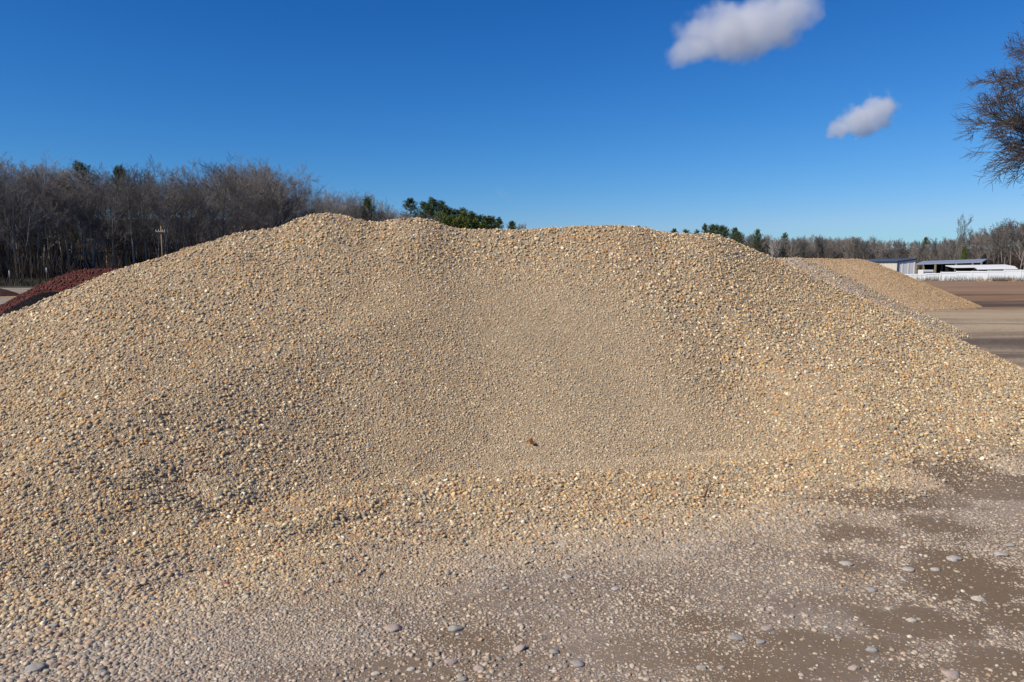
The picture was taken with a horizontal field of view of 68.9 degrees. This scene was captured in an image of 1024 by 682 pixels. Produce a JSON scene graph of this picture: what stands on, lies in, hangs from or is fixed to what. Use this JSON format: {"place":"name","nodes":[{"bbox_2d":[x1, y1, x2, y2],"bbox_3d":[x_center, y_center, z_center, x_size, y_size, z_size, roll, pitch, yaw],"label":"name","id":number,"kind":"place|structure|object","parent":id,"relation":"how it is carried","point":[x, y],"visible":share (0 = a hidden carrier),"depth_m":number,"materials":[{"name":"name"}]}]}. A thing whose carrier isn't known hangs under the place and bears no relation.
{"place":"outdoors","nodes":[
{"label":"outdoors","id":0,"kind":"place"},
{"bbox_2d":[0,276,52,285],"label":"rough grass","id":1,"kind":"structure","parent":0,"point":[22,282],"depth_m":72.21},
{"bbox_2d":[0,216,1023,681],"bbox_3d":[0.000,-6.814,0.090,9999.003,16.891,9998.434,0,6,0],"label":"ground","id":2,"kind":"structure","parent":0,"point":[994,324],"depth_m":3.57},
{"bbox_2d":[0,288,19,295],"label":"mulch mound","id":3,"kind":"object","parent":2,"relation":"on","point":[4,292],"visible":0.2,"depth_m":44.79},
{"bbox_2d":[0,169,27,264],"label":"bare tree","id":4,"kind":"object","parent":2,"relation":"on","point":[10,219],"visible":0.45,"depth_m":94.91,"materials":[{"name":"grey plant"}]},
{"bbox_2d":[0,169,35,252],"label":"bare tree","id":5,"kind":"object","parent":2,"relation":"on","point":[8,209],"visible":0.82,"depth_m":92.51,"materials":[{"name":"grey plant"}]},
{"bbox_2d":[0,292,58,315],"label":"mulch heap","id":6,"kind":"object","parent":2,"relation":"on","point":[32,300],"visible":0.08,"depth_m":12.49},
{"bbox_2d":[0,156,64,269],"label":"bare tree","id":7,"kind":"object","parent":2,"relation":"on","point":[13,215],"visible":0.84,"depth_m":93.41,"materials":[{"name":"grey plant"}]},
{"bbox_2d":[0,157,64,272],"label":"bare tree","id":8,"kind":"object","parent":2,"relation":"on","point":[25,170],"visible":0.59,"depth_m":95.53,"materials":[{"name":"grey plant"}]},
{"bbox_2d":[24,662,45,671],"bbox_3d":[-1.960,1.344,3.066,0.087,0.032,0.060,-7,9,-5],"label":"cobble","id":9,"kind":"object","parent":2,"relation":"on","point":[37,666],"visible":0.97,"depth_m":3.06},
{"bbox_2d":[2,150,73,277],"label":"bare tree","id":10,"kind":"object","parent":2,"relation":"on","point":[20,176],"visible":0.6,"depth_m":96.08,"materials":[{"name":"grey plant"}]},
{"bbox_2d":[1,176,79,258],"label":"bare tree","id":11,"kind":"object","parent":2,"relation":"on","point":[49,246],"visible":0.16,"depth_m":101.64,"materials":[{"name":"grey plant"}]},
{"bbox_2d":[7,167,75,263],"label":"bare tree","id":12,"kind":"object","parent":2,"relation":"on","point":[30,243],"visible":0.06,"depth_m":104.75,"materials":[{"name":"grey plant"}]},
{"bbox_2d":[9,179,75,271],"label":"bare tree","id":13,"kind":"object","parent":2,"relation":"on","point":[49,211],"visible":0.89,"depth_m":94.30,"materials":[{"name":"grey plant"}]},
{"bbox_2d":[9,164,82,265],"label":"bare tree","id":14,"kind":"object","parent":2,"relation":"on","point":[55,247],"visible":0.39,"depth_m":97.97,"materials":[{"name":"grey plant"}]},
{"bbox_2d":[15,157,79,264],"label":"bare tree","id":15,"kind":"object","parent":2,"relation":"on","point":[44,210],"visible":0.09,"depth_m":103.87,"materials":[{"name":"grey plant"}]},
{"bbox_2d":[0,267,119,314],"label":"red rock pile","id":16,"kind":"object","parent":2,"relation":"on","point":[67,280],"visible":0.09,"depth_m":15.33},
{"bbox_2d":[30,160,92,260],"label":"bare tree","id":17,"kind":"object","parent":2,"relation":"on","point":[36,171],"visible":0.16,"depth_m":104.33,"materials":[{"name":"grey plant"}]},
{"bbox_2d":[30,168,95,267],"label":"bare tree","id":18,"kind":"object","parent":2,"relation":"on","point":[74,252],"visible":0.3,"depth_m":99.95,"materials":[{"name":"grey plant"}]},
{"bbox_2d":[25,178,105,271],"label":"bare tree","id":19,"kind":"object","parent":2,"relation":"on","point":[61,223],"visible":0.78,"depth_m":96.31,"materials":[{"name":"grey plant"}]},
{"bbox_2d":[50,157,109,254],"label":"bare tree","id":20,"kind":"object","parent":2,"relation":"on","point":[57,170],"visible":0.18,"depth_m":104.60,"materials":[{"name":"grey plant"}]},
{"bbox_2d":[63,160,99,260],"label":"pine tree","id":21,"kind":"object","parent":2,"relation":"on","point":[82,168],"visible":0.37,"depth_m":102.08,"materials":[{"name":"green plant"}]},
{"bbox_2d":[63,175,100,267],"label":"bare tree","id":22,"kind":"object","parent":2,"relation":"on","point":[78,219],"visible":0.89,"depth_m":96.73,"materials":[{"name":"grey plant"}]},
{"bbox_2d":[50,183,117,268],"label":"bare tree","id":23,"kind":"object","parent":2,"relation":"on","point":[87,240],"visible":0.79,"depth_m":97.68,"materials":[{"name":"grey plant"}]},
{"bbox_2d":[67,170,137,260],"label":"bare tree","id":24,"kind":"object","parent":2,"relation":"on","point":[100,212],"visible":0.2,"depth_m":106.62,"materials":[{"name":"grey plant"}]},
{"bbox_2d":[59,161,146,265],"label":"bare tree","id":25,"kind":"object","parent":2,"relation":"on","point":[80,184],"visible":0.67,"depth_m":99.63,"materials":[{"name":"grey plant"}]},
{"bbox_2d":[66,163,141,262],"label":"bare tree","id":26,"kind":"object","parent":2,"relation":"on","point":[106,249],"visible":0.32,"depth_m":103.94,"materials":[{"name":"grey plant"}]},
{"bbox_2d":[76,168,143,267],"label":"bare tree","id":27,"kind":"object","parent":2,"relation":"on","point":[112,193],"visible":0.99,"depth_m":97.01,"materials":[{"name":"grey plant"}]},
{"bbox_2d":[0,214,235,280],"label":"undergrowth","id":28,"kind":"object","parent":2,"relation":"on","point":[54,270],"visible":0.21,"depth_m":100.23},
{"bbox_2d":[108,164,133,252],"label":"pine tree","id":29,"kind":"object","parent":2,"relation":"on","point":[117,169],"visible":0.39,"depth_m":107.79,"materials":[{"name":"green plant"}]},
{"bbox_2d":[96,185,146,252],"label":"bare tree","id":30,"kind":"object","parent":2,"relation":"on","point":[126,225],"visible":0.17,"depth_m":106.59,"materials":[{"name":"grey plant"}]},
{"bbox_2d":[90,163,159,264],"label":"bare tree","id":31,"kind":"object","parent":2,"relation":"on","point":[134,205],"visible":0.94,"depth_m":99.07,"materials":[{"name":"grey plant"}]},
{"bbox_2d":[97,180,154,266],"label":"bare tree","id":32,"kind":"object","parent":2,"relation":"on","point":[138,236],"visible":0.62,"depth_m":102.19,"materials":[{"name":"grey plant"}]},
{"bbox_2d":[101,175,168,262],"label":"bare tree","id":33,"kind":"object","parent":2,"relation":"on","point":[135,216],"visible":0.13,"depth_m":108.61,"materials":[{"name":"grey plant"}]},
{"bbox_2d":[93,163,181,258],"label":"bare tree","id":34,"kind":"object","parent":2,"relation":"on","point":[145,196],"visible":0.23,"depth_m":110.34,"materials":[{"name":"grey plant"}]},
{"bbox_2d":[105,155,180,260],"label":"bare tree","id":35,"kind":"object","parent":2,"relation":"on","point":[155,194],"visible":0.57,"depth_m":103.29,"materials":[{"name":"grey plant"}]},
{"bbox_2d":[134,188,192,257],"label":"bare tree","id":36,"kind":"object","parent":2,"relation":"on","point":[152,224],"visible":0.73,"depth_m":102.83,"materials":[{"name":"grey plant"}]},
{"bbox_2d":[148,169,183,253],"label":"bare tree","id":37,"kind":"object","parent":2,"relation":"on","point":[177,190],"visible":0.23,"depth_m":110.09,"materials":[{"name":"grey plant"}]},
{"bbox_2d":[148,173,184,254],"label":"bare tree","id":38,"kind":"object","parent":2,"relation":"on","point":[166,220],"visible":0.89,"depth_m":102.19,"materials":[{"name":"grey plant"}]},
{"bbox_2d":[134,161,208,251],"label":"bare tree","id":39,"kind":"object","parent":2,"relation":"on","point":[176,188],"visible":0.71,"depth_m":104.19,"materials":[{"name":"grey plant"}]},
{"bbox_2d":[137,183,218,246],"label":"bare tree","id":40,"kind":"object","parent":2,"relation":"on","point":[193,206],"visible":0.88,"depth_m":103.22,"materials":[{"name":"grey plant"}]},
{"bbox_2d":[155,172,210,249],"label":"bare tree","id":41,"kind":"object","parent":2,"relation":"on","point":[189,201],"visible":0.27,"depth_m":113.38,"materials":[{"name":"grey plant"}]},
{"bbox_2d":[168,165,214,246],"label":"bare tree","id":42,"kind":"object","parent":2,"relation":"on","point":[189,202],"visible":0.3,"depth_m":114.81,"materials":[{"name":"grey plant"}]},
{"bbox_2d":[145,158,240,240],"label":"bare tree","id":43,"kind":"object","parent":2,"relation":"on","point":[183,170],"visible":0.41,"depth_m":112.08,"materials":[{"name":"grey plant"}]},
{"bbox_2d":[0,162,396,253],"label":"trees","id":44,"kind":"object","parent":2,"relation":"on","point":[179,194],"visible":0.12,"depth_m":140.26,"materials":[{"name":"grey plant"}]},
{"bbox_2d":[177,182,220,244],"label":"bare tree","id":45,"kind":"object","parent":2,"relation":"on","point":[198,220],"visible":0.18,"depth_m":113.37,"materials":[{"name":"grey plant"}]},
{"bbox_2d":[184,189,231,243],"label":"bare tree","id":46,"kind":"object","parent":2,"relation":"on","point":[210,208],"visible":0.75,"depth_m":106.30,"materials":[{"name":"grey plant"}]},
{"bbox_2d":[187,186,235,244],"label":"bare tree","id":47,"kind":"object","parent":2,"relation":"on","point":[213,219],"visible":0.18,"depth_m":113.85,"materials":[{"name":"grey plant"}]},
{"bbox_2d":[189,154,254,238],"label":"bare tree","id":48,"kind":"object","parent":2,"relation":"on","point":[225,182],"visible":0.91,"depth_m":106.25,"materials":[{"name":"grey plant"}]},
{"bbox_2d":[185,181,260,243],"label":"bare tree","id":49,"kind":"object","parent":2,"relation":"on","point":[208,231],"visible":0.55,"depth_m":107.06,"materials":[{"name":"grey plant"}]},
{"bbox_2d":[203,177,256,233],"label":"bare tree","id":50,"kind":"object","parent":2,"relation":"on","point":[231,201],"visible":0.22,"depth_m":118.46,"materials":[{"name":"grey plant"}]},
{"bbox_2d":[200,169,275,237],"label":"bare tree","id":51,"kind":"object","parent":2,"relation":"on","point":[250,203],"visible":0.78,"depth_m":108.60,"materials":[{"name":"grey plant"}]},
{"bbox_2d":[200,164,285,234],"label":"bare tree","id":52,"kind":"object","parent":2,"relation":"on","point":[263,176],"visible":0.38,"depth_m":113.85,"materials":[{"name":"grey plant"}]},
{"bbox_2d":[213,154,273,228],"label":"bare tree","id":53,"kind":"object","parent":2,"relation":"on","point":[235,170],"visible":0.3,"depth_m":118.86,"materials":[{"name":"grey plant"}]},
{"bbox_2d":[239,172,276,231],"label":"bare tree","id":54,"kind":"object","parent":2,"relation":"on","point":[251,224],"visible":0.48,"depth_m":113.51,"materials":[{"name":"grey plant"}]},
{"bbox_2d":[232,159,288,228],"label":"bare tree","id":55,"kind":"object","parent":2,"relation":"on","point":[253,182],"visible":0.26,"depth_m":120.54,"materials":[{"name":"grey plant"}]},
{"bbox_2d":[230,183,300,232],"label":"bare tree","id":56,"kind":"object","parent":2,"relation":"on","point":[256,215],"visible":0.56,"depth_m":113.06,"materials":[{"name":"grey plant"}]},
{"bbox_2d":[234,164,299,228],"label":"bare tree","id":57,"kind":"object","parent":2,"relation":"on","point":[272,190],"visible":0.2,"depth_m":119.99,"materials":[{"name":"grey plant"}]},
{"bbox_2d":[231,159,322,227],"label":"bare tree","id":58,"kind":"object","parent":2,"relation":"on","point":[269,192],"visible":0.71,"depth_m":114.80,"materials":[{"name":"grey plant"}]},
{"bbox_2d":[258,169,309,230],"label":"bare tree","id":59,"kind":"object","parent":2,"relation":"on","point":[283,200],"visible":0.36,"depth_m":117.76,"materials":[{"name":"grey plant"}]},
{"bbox_2d":[263,167,328,226],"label":"bare tree","id":60,"kind":"object","parent":2,"relation":"on","point":[316,195],"visible":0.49,"depth_m":118.56,"materials":[{"name":"grey plant"}]},
{"bbox_2d":[277,190,323,223],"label":"bare tree","id":61,"kind":"object","parent":2,"relation":"on","point":[295,209],"visible":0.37,"depth_m":117.60,"materials":[{"name":"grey plant"}]},
{"bbox_2d":[277,174,326,220],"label":"bare tree","id":62,"kind":"object","parent":2,"relation":"on","point":[298,187],"visible":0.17,"depth_m":126.67,"materials":[{"name":"grey plant"}]},
{"bbox_2d":[310,186,351,215],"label":"bare tree","id":63,"kind":"object","parent":2,"relation":"on","point":[325,193],"visible":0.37,"depth_m":152.02,"materials":[{"name":"grey plant"}]},
{"bbox_2d":[325,193,354,216],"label":"bare tree","id":64,"kind":"object","parent":2,"relation":"on","point":[342,211],"visible":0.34,"depth_m":155.46,"materials":[{"name":"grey plant"}]},
{"bbox_2d":[357,195,381,221],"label":"pine tree","id":65,"kind":"object","parent":2,"relation":"on","point":[368,201],"visible":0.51,"depth_m":162.55,"materials":[{"name":"green plant"}]},
{"bbox_2d":[359,200,400,221],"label":"bare tree","id":66,"kind":"object","parent":2,"relation":"on","point":[382,213],"visible":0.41,"depth_m":166.26,"materials":[{"name":"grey plant"}]},
{"bbox_2d":[384,624,401,632],"bbox_3d":[-0.550,1.327,3.445,0.081,0.031,0.058,2,6,24],"label":"cobble","id":67,"kind":"object","parent":2,"relation":"on","point":[391,628],"visible":1,"depth_m":3.43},
{"bbox_2d":[400,198,419,217],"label":"pine tree","id":68,"kind":"object","parent":2,"relation":"on","point":[408,203],"visible":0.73,"depth_m":221.69,"materials":[{"name":"green plant"}]},
{"bbox_2d":[415,203,436,219],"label":"pine tree","id":69,"kind":"object","parent":2,"relation":"on","point":[429,209],"visible":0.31,"depth_m":215.05,"materials":[{"name":"green plant"}]},
{"bbox_2d":[416,197,450,217],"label":"pine tree","id":70,"kind":"object","parent":2,"relation":"on","point":[433,202],"visible":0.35,"depth_m":218.97,"materials":[{"name":"green plant"}]},
{"bbox_2d":[458,210,465,228],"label":"young pine","id":71,"kind":"object","parent":2,"relation":"on","point":[462,217],"visible":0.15,"depth_m":202.98,"materials":[{"name":"green plant"}]},
{"bbox_2d":[464,212,475,229],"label":"young pine","id":72,"kind":"object","parent":2,"relation":"on","point":[469,221],"visible":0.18,"depth_m":202.18,"materials":[{"name":"green plant"}]},
{"bbox_2d":[479,214,499,229],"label":"pine tree","id":73,"kind":"object","parent":2,"relation":"on","point":[487,219],"visible":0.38,"depth_m":228.72,"materials":[{"name":"green plant"}]},
{"bbox_2d":[0,212,1023,681],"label":"gravel pile","id":74,"kind":"object","parent":2,"relation":"on","point":[334,412],"visible":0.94,"depth_m":5.93,"materials":[{"name":"gravel"}]},
{"bbox_2d":[715,225,730,237],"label":"pine tree","id":75,"kind":"object","parent":2,"relation":"on","point":[721,229],"visible":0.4,"depth_m":276.57,"materials":[{"name":"green plant"}]},
{"bbox_2d":[728,634,743,640],"bbox_3d":[1.003,1.329,3.344,0.071,0.028,0.052,1,6,13],"label":"cobble","id":76,"kind":"object","parent":2,"relation":"on","point":[735,637],"visible":1,"depth_m":3.33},
{"bbox_2d":[750,228,764,252],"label":"pine tree","id":77,"kind":"object","parent":2,"relation":"on","point":[758,235],"visible":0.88,"depth_m":297.17,"materials":[{"name":"green plant"}]},
{"bbox_2d":[807,235,828,257],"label":"bare tree","id":78,"kind":"object","parent":2,"relation":"on","point":[819,245],"visible":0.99,"depth_m":286.91,"materials":[{"name":"grey plant"}]},
{"bbox_2d":[844,236,860,258],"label":"bare tree","id":79,"kind":"object","parent":2,"relation":"on","point":[854,244],"visible":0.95,"depth_m":280.85,"materials":[{"name":"grey plant"}]},
{"bbox_2d":[689,222,1023,264],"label":"wood interior","id":80,"kind":"object","parent":2,"relation":"on","point":[859,239],"visible":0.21,"depth_m":290.05,"materials":[{"name":"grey plant"}]},
{"bbox_2d":[854,239,871,258],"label":"bare tree","id":81,"kind":"object","parent":2,"relation":"on","point":[862,247],"visible":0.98,"depth_m":275.17,"materials":[{"name":"grey plant"}]},
{"bbox_2d":[858,236,877,258],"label":"bare tree","id":82,"kind":"object","parent":2,"relation":"on","point":[873,238],"visible":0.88,"depth_m":276.00,"materials":[{"name":"grey plant"}]},
{"bbox_2d":[776,257,969,338],"bbox_3d":[7.000,-1.229,19.974,13.000,1.972,10.000,0,6,0],"label":"grey gravel pile","id":83,"kind":"object","parent":2,"relation":"on","point":[839,279],"visible":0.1,"depth_m":18.45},
{"bbox_2d":[867,240,886,258],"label":"bare tree","id":84,"kind":"object","parent":2,"relation":"on","point":[880,252],"visible":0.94,"depth_m":270.71,"materials":[{"name":"grey plant"}]},
{"bbox_2d":[863,258,916,273],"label":"metal shed","id":85,"kind":"structure","parent":2,"relation":"on","point":[905,266],"depth_m":117.85,"materials":[{"name":"beige"}]},
{"bbox_2d":[803,258,982,310],"bbox_3d":[15.000,-2.689,34.150,13.000,2.157,11.500,0,6,0],"label":"tan gravel pile","id":86,"kind":"object","parent":2,"relation":"on","point":[910,291],"visible":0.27,"depth_m":31.40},
{"bbox_2d":[891,238,907,258],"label":"bare tree","id":87,"kind":"object","parent":2,"relation":"on","point":[899,250],"visible":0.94,"depth_m":268.21,"materials":[{"name":"grey plant"}]},
{"bbox_2d":[777,248,1023,272],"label":"undergrowth","id":88,"kind":"object","parent":2,"relation":"on","point":[1016,262],"visible":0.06,"depth_m":229.20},
{"bbox_2d":[925,237,946,260],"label":"bare tree","id":89,"kind":"object","parent":2,"relation":"on","point":[933,248],"visible":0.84,"depth_m":246.41,"materials":[{"name":"grey plant"}]},
{"bbox_2d":[937,237,953,259],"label":"bare tree","id":90,"kind":"object","parent":2,"relation":"on","point":[940,249],"visible":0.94,"depth_m":240.22,"materials":[{"name":"grey plant"}]},
{"bbox_2d":[940,669,960,678],"bbox_3d":[1.794,1.357,3.042,0.081,0.028,0.057,5,11,-10],"label":"cobble","id":91,"kind":"object","parent":2,"relation":"on","point":[951,674],"visible":1,"depth_m":3.03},
{"bbox_2d":[915,259,987,273],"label":"carport","id":92,"kind":"object","parent":2,"relation":"on","point":[938,266],"visible":0.52,"depth_m":127.78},
{"bbox_2d":[954,214,972,259],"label":"open crowned tree","id":93,"kind":"object","parent":2,"relation":"on","point":[960,223],"visible":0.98,"depth_m":221.04,"materials":[{"name":"grey plant"}]},
{"bbox_2d":[905,269,1023,280],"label":"panel fence","id":94,"kind":"object","parent":2,"relation":"on","point":[1004,273],"visible":0.64,"depth_m":100.89,"materials":[{"name":"white plastic"}]},
{"bbox_2d":[913,274,1023,280],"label":"dry weeds","id":95,"kind":"object","parent":2,"relation":"on","point":[994,279],"visible":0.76,"depth_m":99.96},
{"bbox_2d":[964,230,983,258],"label":"bare tree","id":96,"kind":"object","parent":2,"relation":"on","point":[969,242],"visible":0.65,"depth_m":225.28,"materials":[{"name":"grey plant"}]},
{"bbox_2d":[968,229,989,258],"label":"bare tree","id":97,"kind":"object","parent":2,"relation":"on","point":[979,242],"visible":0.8,"depth_m":221.44,"materials":[{"name":"grey plant"}]},
{"bbox_2d":[945,264,1015,271],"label":"shelter","id":98,"kind":"object","parent":2,"relation":"on","point":[951,268],"visible":0.37,"depth_m":115.87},
{"bbox_2d":[950,23,1023,188],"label":"oak tree","id":99,"kind":"object","parent":2,"relation":"on","point":[1016,119],"visible":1,"depth_m":40.48,"materials":[{"name":"brown plant"}]},
{"bbox_2d":[977,224,1003,261],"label":"bare tree","id":100,"kind":"object","parent":2,"relation":"on","point":[983,243],"visible":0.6,"depth_m":215.46,"materials":[{"name":"grey plant"}]},
{"bbox_2d":[984,229,1001,263],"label":"bare tree","id":101,"kind":"object","parent":2,"relation":"on","point":[992,246],"visible":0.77,"depth_m":210.83,"materials":[{"name":"grey plant"}]},
{"bbox_2d":[990,224,1009,263],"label":"bare tree","id":102,"kind":"object","parent":2,"relation":"on","point":[999,253],"visible":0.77,"depth_m":209.95,"materials":[{"name":"grey plant"}]},
{"bbox_2d":[989,218,1019,263],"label":"bare tree","id":103,"kind":"object","parent":2,"relation":"on","point":[1004,224],"visible":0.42,"depth_m":207.69,"materials":[{"name":"grey plant"}]},
{"bbox_2d":[997,221,1022,264],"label":"bare tree","id":104,"kind":"object","parent":2,"relation":"on","point":[1008,235],"visible":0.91,"depth_m":202.36,"materials":[{"name":"grey plant"}]},
{"bbox_2d":[1007,226,1023,269],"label":"bare tree","id":105,"kind":"object","parent":2,"relation":"on","point":[1018,244],"visible":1,"depth_m":199.37,"materials":[{"name":"grey plant"}]},
{"bbox_2d":[0,0,1023,249],"label":"sky","id":106,"kind":"structure","parent":0,"point":[796,118],"materials":[{"name":"blue"}]},
{"bbox_2d":[974,266,1017,270],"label":"shelter","id":107,"kind":"object","parent":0,"point":[994,268],"visible":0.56,"depth_m":108.24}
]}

